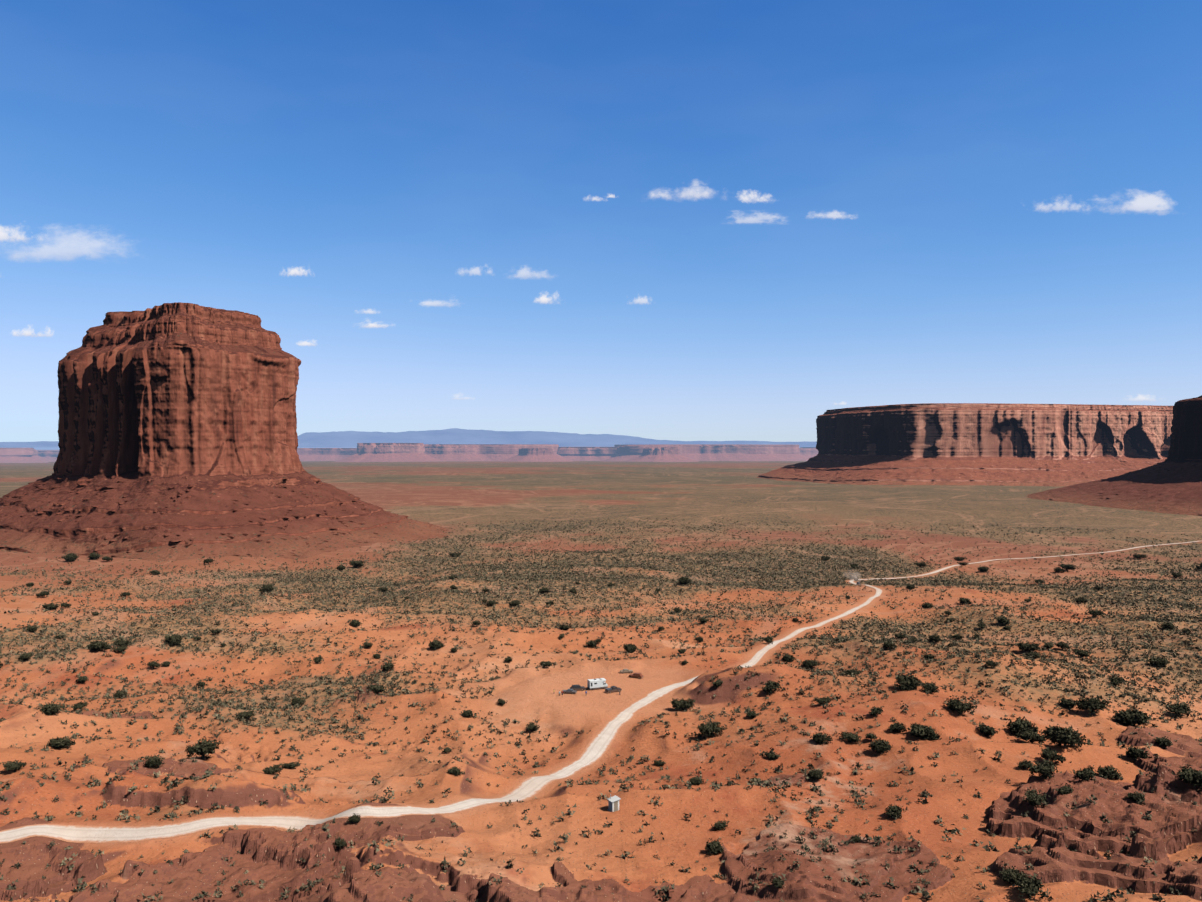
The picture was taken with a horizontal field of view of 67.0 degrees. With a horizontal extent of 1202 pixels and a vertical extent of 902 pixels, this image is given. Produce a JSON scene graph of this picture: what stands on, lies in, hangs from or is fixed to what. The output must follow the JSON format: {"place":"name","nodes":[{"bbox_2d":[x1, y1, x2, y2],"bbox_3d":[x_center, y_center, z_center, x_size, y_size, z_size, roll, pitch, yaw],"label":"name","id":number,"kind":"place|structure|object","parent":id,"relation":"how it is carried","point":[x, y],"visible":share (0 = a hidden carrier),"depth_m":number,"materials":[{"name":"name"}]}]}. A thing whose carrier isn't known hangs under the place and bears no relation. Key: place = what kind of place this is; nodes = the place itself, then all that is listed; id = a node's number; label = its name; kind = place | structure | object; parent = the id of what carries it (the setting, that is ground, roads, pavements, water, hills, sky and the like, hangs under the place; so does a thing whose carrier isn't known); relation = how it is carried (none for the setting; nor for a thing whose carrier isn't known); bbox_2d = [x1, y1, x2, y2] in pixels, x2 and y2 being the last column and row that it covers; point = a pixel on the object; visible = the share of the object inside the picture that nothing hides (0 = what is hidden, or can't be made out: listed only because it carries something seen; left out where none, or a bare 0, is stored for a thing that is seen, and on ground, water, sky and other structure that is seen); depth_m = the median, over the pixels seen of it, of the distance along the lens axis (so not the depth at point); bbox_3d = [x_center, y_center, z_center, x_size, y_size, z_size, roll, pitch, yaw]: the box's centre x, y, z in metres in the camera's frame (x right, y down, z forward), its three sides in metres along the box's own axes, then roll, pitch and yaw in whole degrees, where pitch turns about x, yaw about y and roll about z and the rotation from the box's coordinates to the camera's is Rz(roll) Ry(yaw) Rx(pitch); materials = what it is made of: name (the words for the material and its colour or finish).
{"place":"outdoors","nodes":[
{"label":"outdoors","id":0,"kind":"place"},
{"bbox_2d":[0,226,25,240],"bbox_3d":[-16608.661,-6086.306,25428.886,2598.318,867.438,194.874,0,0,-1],"label":"cloud","id":1,"kind":"structure","parent":0,"point":[16,235],"depth_m":25346.01,"materials":[{"name":"white"}]},
{"bbox_2d":[13,329,51,336],"bbox_3d":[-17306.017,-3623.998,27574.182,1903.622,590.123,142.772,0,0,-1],"label":"cloud","id":2,"kind":"structure","parent":0,"point":[27,333],"depth_m":27517.53,"materials":[{"name":"white"}]},
{"bbox_2d":[14,235,100,258],"bbox_3d":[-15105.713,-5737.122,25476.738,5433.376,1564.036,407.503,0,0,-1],"label":"cloud","id":3,"kind":"structure","parent":0,"point":[66,249],"depth_m":25303.15,"materials":[{"name":"white"}]},
{"bbox_2d":[287,268,306,275],"bbox_3d":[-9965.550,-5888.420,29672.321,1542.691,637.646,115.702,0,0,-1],"label":"cloud","id":4,"kind":"structure","parent":0,"point":[295,272],"depth_m":29623.48,"materials":[{"name":"white"}]},
{"bbox_2d":[0,428,816,446],"bbox_3d":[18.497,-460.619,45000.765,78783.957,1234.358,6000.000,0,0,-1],"label":"mountains","id":5,"kind":"structure","parent":0,"point":[354,438],"depth_m":42768.06,"materials":[{"name":"stone"}]},
{"bbox_2d":[515,269,545,277],"bbox_3d":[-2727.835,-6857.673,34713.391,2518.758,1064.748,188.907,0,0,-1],"label":"cloud","id":6,"kind":"structure","parent":0,"point":[524,273],"depth_m":34633.00,"materials":[{"name":"white"}]},
{"bbox_2d":[535,295,554,303],"bbox_3d":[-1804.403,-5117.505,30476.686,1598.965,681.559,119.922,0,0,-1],"label":"cloud","id":7,"kind":"structure","parent":0,"point":[543,299],"depth_m":30423.88,"materials":[{"name":"white"}]},
{"bbox_2d":[0,541,1198,843],"bbox_3d":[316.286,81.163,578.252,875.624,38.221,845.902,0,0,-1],"label":"road","id":8,"kind":"structure","parent":0,"point":[592,753],"depth_m":174.77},
{"bbox_2d":[0,447,1201,901],"bbox_3d":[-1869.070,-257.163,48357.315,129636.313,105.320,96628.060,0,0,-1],"label":"terrain","id":9,"kind":"structure","parent":0,"point":[446,495],"depth_m":261.16,"materials":[{"name":"soil"}]},
{"bbox_2d":[0,760,26,771],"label":"shrub","id":10,"kind":"object","parent":9,"relation":"on","point":[11,765],"visible":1,"depth_m":193.83,"materials":[{"name":"green plant"}]},
{"bbox_2d":[0,448,54,462],"bbox_3d":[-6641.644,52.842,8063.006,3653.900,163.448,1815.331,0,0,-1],"label":"distant mesa","id":11,"kind":"structure","parent":9,"relation":"on","point":[18,455],"depth_m":7915.06,"materials":[{"name":"stone"}]},
{"bbox_2d":[37,450,58,460],"bbox_3d":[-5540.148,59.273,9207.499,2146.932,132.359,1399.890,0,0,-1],"label":"distant mesa","id":12,"kind":"structure","parent":9,"relation":"on","point":[50,454],"depth_m":8698.36,"materials":[{"name":"stone"}]},
{"bbox_2d":[39,602,59,609],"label":"shrub","id":13,"kind":"object","parent":9,"relation":"on","point":[52,605],"visible":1,"depth_m":517.89,"materials":[{"name":"green plant"}]},
{"bbox_2d":[38,702,67,715],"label":"shrub","id":14,"kind":"object","parent":9,"relation":"on","point":[48,709],"visible":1,"depth_m":243.89,"materials":[{"name":"green plant"}]},
{"bbox_2d":[47,736,75,747],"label":"shrub","id":15,"kind":"object","parent":9,"relation":"on","point":[57,742],"visible":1,"depth_m":222.16,"materials":[{"name":"green plant"}]},
{"bbox_2d":[59,552,78,561],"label":"shrub","id":16,"kind":"object","parent":9,"relation":"on","point":[72,556],"visible":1,"depth_m":802.14,"materials":[{"name":"green plant"}]},
{"bbox_2d":[68,700,88,709],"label":"shrub","id":17,"kind":"object","parent":9,"relation":"on","point":[80,705],"visible":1,"depth_m":282.67,"materials":[{"name":"green plant"}]},
{"bbox_2d":[88,640,111,650],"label":"shrub","id":18,"kind":"object","parent":9,"relation":"on","point":[98,645],"visible":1,"depth_m":354.44,"materials":[{"name":"green plant"}]},
{"bbox_2d":[113,639,130,646],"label":"shrub","id":19,"kind":"object","parent":9,"relation":"on","point":[120,642],"visible":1,"depth_m":370.24,"materials":[{"name":"green plant"}]},
{"bbox_2d":[143,754,165,768],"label":"shrub","id":20,"kind":"object","parent":9,"relation":"on","point":[155,761],"visible":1,"depth_m":203.17,"materials":[{"name":"green plant"}]},
{"bbox_2d":[164,633,183,645],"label":"shrub","id":21,"kind":"object","parent":9,"relation":"on","point":[174,639],"visible":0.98,"depth_m":390.94,"materials":[{"name":"green plant"}]},
{"bbox_2d":[185,738,223,759],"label":"shrub","id":22,"kind":"object","parent":9,"relation":"on","point":[202,748],"visible":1,"depth_m":221.79,"materials":[{"name":"green plant"}]},
{"bbox_2d":[0,302,447,560],"bbox_3d":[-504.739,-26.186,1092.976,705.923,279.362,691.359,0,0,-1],"label":"butte","id":23,"kind":"object","parent":9,"relation":"on","point":[177,432],"visible":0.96,"depth_m":979.21,"materials":[{"name":"stone"}]},
{"bbox_2d":[236,710,254,718],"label":"shrub","id":24,"kind":"object","parent":9,"relation":"on","point":[246,715],"visible":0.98,"depth_m":262.80,"materials":[{"name":"green plant"}]},
{"bbox_2d":[263,764,282,774],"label":"shrub","id":25,"kind":"object","parent":9,"relation":"on","point":[271,770],"visible":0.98,"depth_m":216.71,"materials":[{"name":"green plant"}]},
{"bbox_2d":[279,760,299,768],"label":"shrub","id":26,"kind":"object","parent":9,"relation":"on","point":[289,765],"visible":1,"depth_m":223.24,"materials":[{"name":"green plant"}]},
{"bbox_2d":[289,696,305,705],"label":"shrub","id":27,"kind":"object","parent":9,"relation":"on","point":[296,700],"visible":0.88,"depth_m":294.58,"materials":[{"name":"green plant"}]},
{"bbox_2d":[297,448,356,460],"bbox_3d":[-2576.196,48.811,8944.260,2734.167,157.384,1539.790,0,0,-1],"label":"distant mesa","id":28,"kind":"structure","parent":9,"relation":"on","point":[320,454],"depth_m":8494.65,"materials":[{"name":"stone"}]},
{"bbox_2d":[333,836,346,848],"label":"shrub","id":29,"kind":"object","parent":9,"relation":"on","point":[339,842],"visible":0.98,"depth_m":154.53,"materials":[{"name":"green plant"}]},
{"bbox_2d":[346,813,360,823],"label":"shrub","id":30,"kind":"object","parent":9,"relation":"on","point":[354,818],"visible":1,"depth_m":164.09,"materials":[{"name":"green plant"}]},
{"bbox_2d":[368,683,386,693],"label":"shrub","id":31,"kind":"object","parent":9,"relation":"on","point":[377,689],"visible":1,"depth_m":302.00,"materials":[{"name":"green plant"}]},
{"bbox_2d":[379,660,395,671],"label":"shrub","id":32,"kind":"object","parent":9,"relation":"on","point":[389,666],"visible":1,"depth_m":332.88,"materials":[{"name":"green plant"}]},
{"bbox_2d":[335,443,444,461],"bbox_3d":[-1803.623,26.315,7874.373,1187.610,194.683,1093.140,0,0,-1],"label":"distant mesa","id":33,"kind":"structure","parent":9,"relation":"on","point":[390,452],"depth_m":7642.31,"materials":[{"name":"stone"}]},
{"bbox_2d":[428,639,444,649],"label":"shrub","id":34,"kind":"object","parent":9,"relation":"on","point":[435,644],"visible":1,"depth_m":391.50,"materials":[{"name":"green plant"}]},
{"bbox_2d":[447,766,461,775],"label":"shrub","id":35,"kind":"object","parent":9,"relation":"on","point":[455,770],"visible":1,"depth_m":209.80,"materials":[{"name":"green plant"}]},
{"bbox_2d":[424,444,571,461],"bbox_3d":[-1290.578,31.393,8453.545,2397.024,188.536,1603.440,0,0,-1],"label":"distant mesa","id":36,"kind":"structure","parent":9,"relation":"on","point":[470,452],"depth_m":8006.47,"materials":[{"name":"stone"}]},
{"bbox_2d":[499,448,573,461],"bbox_3d":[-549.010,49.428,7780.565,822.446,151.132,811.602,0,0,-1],"label":"distant mesa","id":37,"kind":"structure","parent":9,"relation":"on","point":[535,455],"depth_m":7636.95,"materials":[{"name":"stone"}]},
{"bbox_2d":[557,447,617,460],"bbox_3d":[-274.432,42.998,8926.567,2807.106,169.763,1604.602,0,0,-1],"label":"distant mesa","id":38,"kind":"structure","parent":9,"relation":"on","point":[586,453],"depth_m":8380.58,"materials":[{"name":"stone"}]},
{"bbox_2d":[587,678,607,689],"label":"trailer","id":39,"kind":"object","parent":9,"relation":"on","point":[597,683],"visible":1,"depth_m":300.67,"materials":[{"name":"paint"}]},
{"bbox_2d":[0,517,1201,901],"bbox_3d":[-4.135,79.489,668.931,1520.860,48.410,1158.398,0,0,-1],"label":"sagebrush shrubs","id":40,"kind":"object","parent":9,"relation":"on","point":[712,613],"visible":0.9,"depth_m":397.29,"materials":[{"name":"green plant"}]},
{"bbox_2d":[607,794,620,811],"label":"outhouse","id":41,"kind":"structure","parent":9,"relation":"on","point":[613,803],"depth_m":179.45,"materials":[{"name":"concrete"}]},
{"bbox_2d":[623,643,637,652],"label":"shrub","id":42,"kind":"object","parent":9,"relation":"on","point":[630,648],"visible":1,"depth_m":370.24,"materials":[{"name":"green plant"}]},
{"bbox_2d":[623,447,697,461],"bbox_3d":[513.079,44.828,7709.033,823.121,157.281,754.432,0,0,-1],"label":"distant mesa","id":43,"kind":"structure","parent":9,"relation":"on","point":[660,454],"depth_m":7598.37,"materials":[{"name":"stone"}]},
{"bbox_2d":[670,698,694,710],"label":"shrub","id":44,"kind":"object","parent":9,"relation":"on","point":[682,703],"visible":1,"depth_m":276.15,"materials":[{"name":"green plant"}]},
{"bbox_2d":[688,776,701,784],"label":"shrub","id":45,"kind":"object","parent":9,"relation":"on","point":[696,781],"visible":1,"depth_m":212.00,"materials":[{"name":"green plant"}]},
{"bbox_2d":[602,444,808,460],"bbox_3d":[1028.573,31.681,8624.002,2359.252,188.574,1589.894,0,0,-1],"label":"distant mesa","id":46,"kind":"structure","parent":9,"relation":"on","point":[726,452],"depth_m":8189.57,"materials":[{"name":"stone"}]},
{"bbox_2d":[697,721,724,737],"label":"shrub","id":47,"kind":"object","parent":9,"relation":"on","point":[707,728],"visible":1,"depth_m":244.94,"materials":[{"name":"green plant"}]},
{"bbox_2d":[705,839,724,855],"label":"shrub","id":48,"kind":"object","parent":9,"relation":"on","point":[714,847],"visible":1,"depth_m":157.26,"materials":[{"name":"green plant"}]},
{"bbox_2d":[711,820,728,830],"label":"shrub","id":49,"kind":"object","parent":9,"relation":"on","point":[719,825],"visible":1,"depth_m":171.39,"materials":[{"name":"green plant"}]},
{"bbox_2d":[762,679,782,695],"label":"shrub","id":50,"kind":"object","parent":9,"relation":"on","point":[770,686],"visible":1,"depth_m":276.05,"materials":[{"name":"green plant"}]},
{"bbox_2d":[771,875,783,887],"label":"shrub","id":51,"kind":"object","parent":9,"relation":"on","point":[777,882],"visible":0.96,"depth_m":135.80,"materials":[{"name":"green plant"}]},
{"bbox_2d":[800,448,817,457],"bbox_3d":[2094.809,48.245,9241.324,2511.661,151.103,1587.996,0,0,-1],"label":"distant mesa","id":52,"kind":"structure","parent":9,"relation":"on","point":[810,452],"depth_m":8707.48,"materials":[{"name":"stone"}]},
{"bbox_2d":[799,659,821,668],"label":"shrub","id":53,"kind":"object","parent":9,"relation":"on","point":[811,663],"visible":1,"depth_m":318.26,"materials":[{"name":"green plant"}]},
{"bbox_2d":[806,768,823,780],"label":"shrub","id":54,"kind":"object","parent":9,"relation":"on","point":[818,774],"visible":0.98,"depth_m":198.70,"materials":[{"name":"green plant"}]},
{"bbox_2d":[812,731,832,743],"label":"shrub","id":55,"kind":"object","parent":9,"relation":"on","point":[819,737],"visible":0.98,"depth_m":226.35,"materials":[{"name":"green plant"}]},
{"bbox_2d":[813,696,831,704],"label":"shrub","id":56,"kind":"object","parent":9,"relation":"on","point":[823,700],"visible":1,"depth_m":257.27,"materials":[{"name":"green plant"}]},
{"bbox_2d":[841,731,862,742],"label":"shrub","id":57,"kind":"object","parent":9,"relation":"on","point":[852,737],"visible":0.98,"depth_m":227.00,"materials":[{"name":"green plant"}]},
{"bbox_2d":[868,706,883,717],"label":"shrub","id":58,"kind":"object","parent":9,"relation":"on","point":[875,711],"visible":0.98,"depth_m":242.49,"materials":[{"name":"green plant"}]},
{"bbox_2d":[868,738,892,753],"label":"shrub","id":59,"kind":"object","parent":9,"relation":"on","point":[879,745],"visible":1,"depth_m":218.76,"materials":[{"name":"green plant"}]},
{"bbox_2d":[884,804,905,818],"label":"shrub","id":60,"kind":"object","parent":9,"relation":"on","point":[896,810],"visible":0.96,"depth_m":172.13,"materials":[{"name":"green plant"}]},
{"bbox_2d":[888,721,906,731],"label":"shrub","id":61,"kind":"object","parent":9,"relation":"on","point":[895,726],"visible":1,"depth_m":231.00,"materials":[{"name":"green plant"}]},
{"bbox_2d":[894,673,921,690],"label":"shrub","id":62,"kind":"object","parent":9,"relation":"on","point":[906,681],"visible":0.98,"depth_m":268.58,"materials":[{"name":"green plant"}]},
{"bbox_2d":[908,722,941,739],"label":"shrub","id":63,"kind":"object","parent":9,"relation":"on","point":[922,731],"visible":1,"depth_m":226.07,"materials":[{"name":"green plant"}]},
{"bbox_2d":[921,681,938,693],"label":"shrub","id":64,"kind":"object","parent":9,"relation":"on","point":[931,687],"visible":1,"depth_m":263.57,"materials":[{"name":"green plant"}]},
{"bbox_2d":[944,696,977,714],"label":"shrub","id":65,"kind":"object","parent":9,"relation":"on","point":[957,705],"visible":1,"depth_m":242.29,"materials":[{"name":"green plant"}]},
{"bbox_2d":[756,403,1172,486],"bbox_3d":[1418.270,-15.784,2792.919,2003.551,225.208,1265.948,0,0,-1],"label":"mesa","id":66,"kind":"structure","parent":9,"relation":"on","point":[1004,444],"depth_m":2386.22,"materials":[{"name":"stone"}]},
{"bbox_2d":[977,721,999,736],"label":"shrub","id":67,"kind":"object","parent":9,"relation":"on","point":[987,730],"visible":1,"depth_m":232.28,"materials":[{"name":"green plant"}]},
{"bbox_2d":[999,866,1025,883],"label":"shrub","id":68,"kind":"object","parent":9,"relation":"on","point":[1009,875],"visible":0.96,"depth_m":137.85,"materials":[{"name":"green plant"}]},
{"bbox_2d":[1006,716,1039,735],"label":"shrub","id":69,"kind":"object","parent":9,"relation":"on","point":[1019,724],"visible":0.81,"depth_m":234.50,"materials":[{"name":"green plant"}]},
{"bbox_2d":[1017,759,1033,768],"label":"shrub","id":70,"kind":"object","parent":9,"relation":"on","point":[1023,763],"visible":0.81,"depth_m":203.09,"materials":[{"name":"green plant"}]},
{"bbox_2d":[1017,641,1038,651],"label":"shrub","id":71,"kind":"object","parent":9,"relation":"on","point":[1027,646],"visible":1,"depth_m":353.36,"materials":[{"name":"green plant"}]},
{"bbox_2d":[1014,872,1045,899],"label":"shrub","id":72,"kind":"object","parent":9,"relation":"on","point":[1030,887],"visible":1,"depth_m":132.48,"materials":[{"name":"green plant"}]},
{"bbox_2d":[1016,728,1050,744],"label":"shrub","id":73,"kind":"object","parent":9,"relation":"on","point":[1030,736],"visible":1,"depth_m":227.96,"materials":[{"name":"green plant"}]},
{"bbox_2d":[1023,789,1049,807],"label":"shrub","id":74,"kind":"object","parent":9,"relation":"on","point":[1034,798],"visible":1,"depth_m":171.10,"materials":[{"name":"green plant"}]},
{"bbox_2d":[1024,758,1059,778],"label":"shrub","id":75,"kind":"object","parent":9,"relation":"on","point":[1045,768],"visible":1,"depth_m":187.66,"materials":[{"name":"green plant"}]},
{"bbox_2d":[1038,745,1065,762],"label":"shrub","id":76,"kind":"object","parent":9,"relation":"on","point":[1047,753],"visible":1,"depth_m":207.88,"materials":[{"name":"green plant"}]},
{"bbox_2d":[1054,783,1074,794],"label":"shrub","id":77,"kind":"object","parent":9,"relation":"on","point":[1066,790],"visible":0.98,"depth_m":175.70,"materials":[{"name":"green plant"}]},
{"bbox_2d":[1041,724,1090,746],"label":"shrub","id":78,"kind":"object","parent":9,"relation":"on","point":[1065,736],"visible":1,"depth_m":216.03,"materials":[{"name":"green plant"}]},
{"bbox_2d":[1057,697,1075,707],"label":"shrub","id":79,"kind":"object","parent":9,"relation":"on","point":[1065,701],"visible":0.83,"depth_m":260.65,"materials":[{"name":"green plant"}]},
{"bbox_2d":[1058,564,1076,569],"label":"shrub","id":80,"kind":"object","parent":9,"relation":"on","point":[1068,567],"visible":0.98,"depth_m":725.15,"materials":[{"name":"green plant"}]},
{"bbox_2d":[1071,648,1091,656],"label":"shrub","id":81,"kind":"object","parent":9,"relation":"on","point":[1080,652],"visible":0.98,"depth_m":345.93,"materials":[{"name":"green plant"}]},
{"bbox_2d":[1070,765,1097,781],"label":"shrub","id":82,"kind":"object","parent":9,"relation":"on","point":[1084,774],"visible":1,"depth_m":182.67,"materials":[{"name":"green plant"}]},
{"bbox_2d":[1068,696,1110,716],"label":"shrub","id":83,"kind":"object","parent":9,"relation":"on","point":[1092,704],"visible":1,"depth_m":253.54,"materials":[{"name":"green plant"}]},
{"bbox_2d":[1098,765,1122,778],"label":"shrub","id":84,"kind":"object","parent":9,"relation":"on","point":[1109,772],"visible":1,"depth_m":200.58,"materials":[{"name":"green plant"}]},
{"bbox_2d":[1025,395,1201,515],"bbox_3d":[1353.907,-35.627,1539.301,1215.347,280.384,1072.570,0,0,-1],"label":"butte","id":85,"kind":"object","parent":9,"relation":"on","point":[1171,483],"visible":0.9,"depth_m":1567.55,"materials":[{"name":"stone"}]},
{"bbox_2d":[1108,676,1124,686],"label":"shrub","id":86,"kind":"object","parent":9,"relation":"on","point":[1116,681],"visible":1,"depth_m":286.89,"materials":[{"name":"green plant"}]},
{"bbox_2d":[1111,706,1150,726],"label":"shrub","id":87,"kind":"object","parent":9,"relation":"on","point":[1134,716],"visible":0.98,"depth_m":247.68,"materials":[{"name":"green plant"}]},
{"bbox_2d":[1124,791,1144,801],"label":"shrub","id":88,"kind":"object","parent":9,"relation":"on","point":[1136,796],"visible":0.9,"depth_m":170.75,"materials":[{"name":"green plant"}]},
{"bbox_2d":[1125,745,1151,760],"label":"shrub","id":89,"kind":"object","parent":9,"relation":"on","point":[1134,752],"visible":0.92,"depth_m":212.65,"materials":[{"name":"green plant"}]},
{"bbox_2d":[1146,656,1171,666],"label":"shrub","id":90,"kind":"object","parent":9,"relation":"on","point":[1158,661],"visible":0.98,"depth_m":328.01,"materials":[{"name":"green plant"}]},
{"bbox_2d":[1153,736,1172,747],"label":"shrub","id":91,"kind":"object","parent":9,"relation":"on","point":[1165,742],"visible":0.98,"depth_m":222.97,"materials":[{"name":"green plant"}]},
{"bbox_2d":[1168,702,1190,716],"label":"shrub","id":92,"kind":"object","parent":9,"relation":"on","point":[1177,709],"visible":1,"depth_m":259.19,"materials":[{"name":"green plant"}]},
{"bbox_2d":[1174,765,1201,788],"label":"shrub","id":93,"kind":"object","parent":9,"relation":"on","point":[1190,775],"visible":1,"depth_m":174.20,"materials":[{"name":"green plant"}]},
{"bbox_2d":[0,0,1201,441],"label":"sky","id":94,"kind":"structure","parent":0,"point":[386,152],"materials":[{"name":"blue"}]},
{"bbox_2d":[651,184,709,198],"bbox_3d":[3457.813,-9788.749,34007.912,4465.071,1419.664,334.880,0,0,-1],"label":"cloud","id":95,"kind":"structure","parent":0,"point":[695,193],"depth_m":33872.39,"materials":[{"name":"white"}]},
{"bbox_2d":[740,191,770,201],"bbox_3d":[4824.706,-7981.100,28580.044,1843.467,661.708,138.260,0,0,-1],"label":"cloud","id":96,"kind":"structure","parent":0,"point":[749,197],"depth_m":28522.05,"materials":[{"name":"white"}]},
{"bbox_2d":[737,216,775,222],"bbox_3d":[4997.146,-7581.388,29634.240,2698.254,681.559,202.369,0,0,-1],"label":"cloud","id":97,"kind":"structure","parent":0,"point":[752,220],"depth_m":29548.96,"materials":[{"name":"white"}]},
{"bbox_2d":[818,212,842,218],"bbox_3d":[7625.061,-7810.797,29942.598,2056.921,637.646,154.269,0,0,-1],"label":"cloud","id":98,"kind":"structure","parent":0,"point":[834,215],"depth_m":29876.23,"materials":[{"name":"white"}]},
{"bbox_2d":[1039,203,1077,209],"bbox_3d":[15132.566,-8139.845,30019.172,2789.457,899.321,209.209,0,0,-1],"label":"cloud","id":99,"kind":"structure","parent":0,"point":[1058,207],"depth_m":29931.63,"materials":[{"name":"white"}]},
{"bbox_2d":[1122,194,1167,211],"bbox_3d":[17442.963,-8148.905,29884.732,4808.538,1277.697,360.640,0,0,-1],"label":"cloud","id":100,"kind":"structure","parent":0,"point":[1140,203],"depth_m":29739.18,"materials":[{"name":"white"}]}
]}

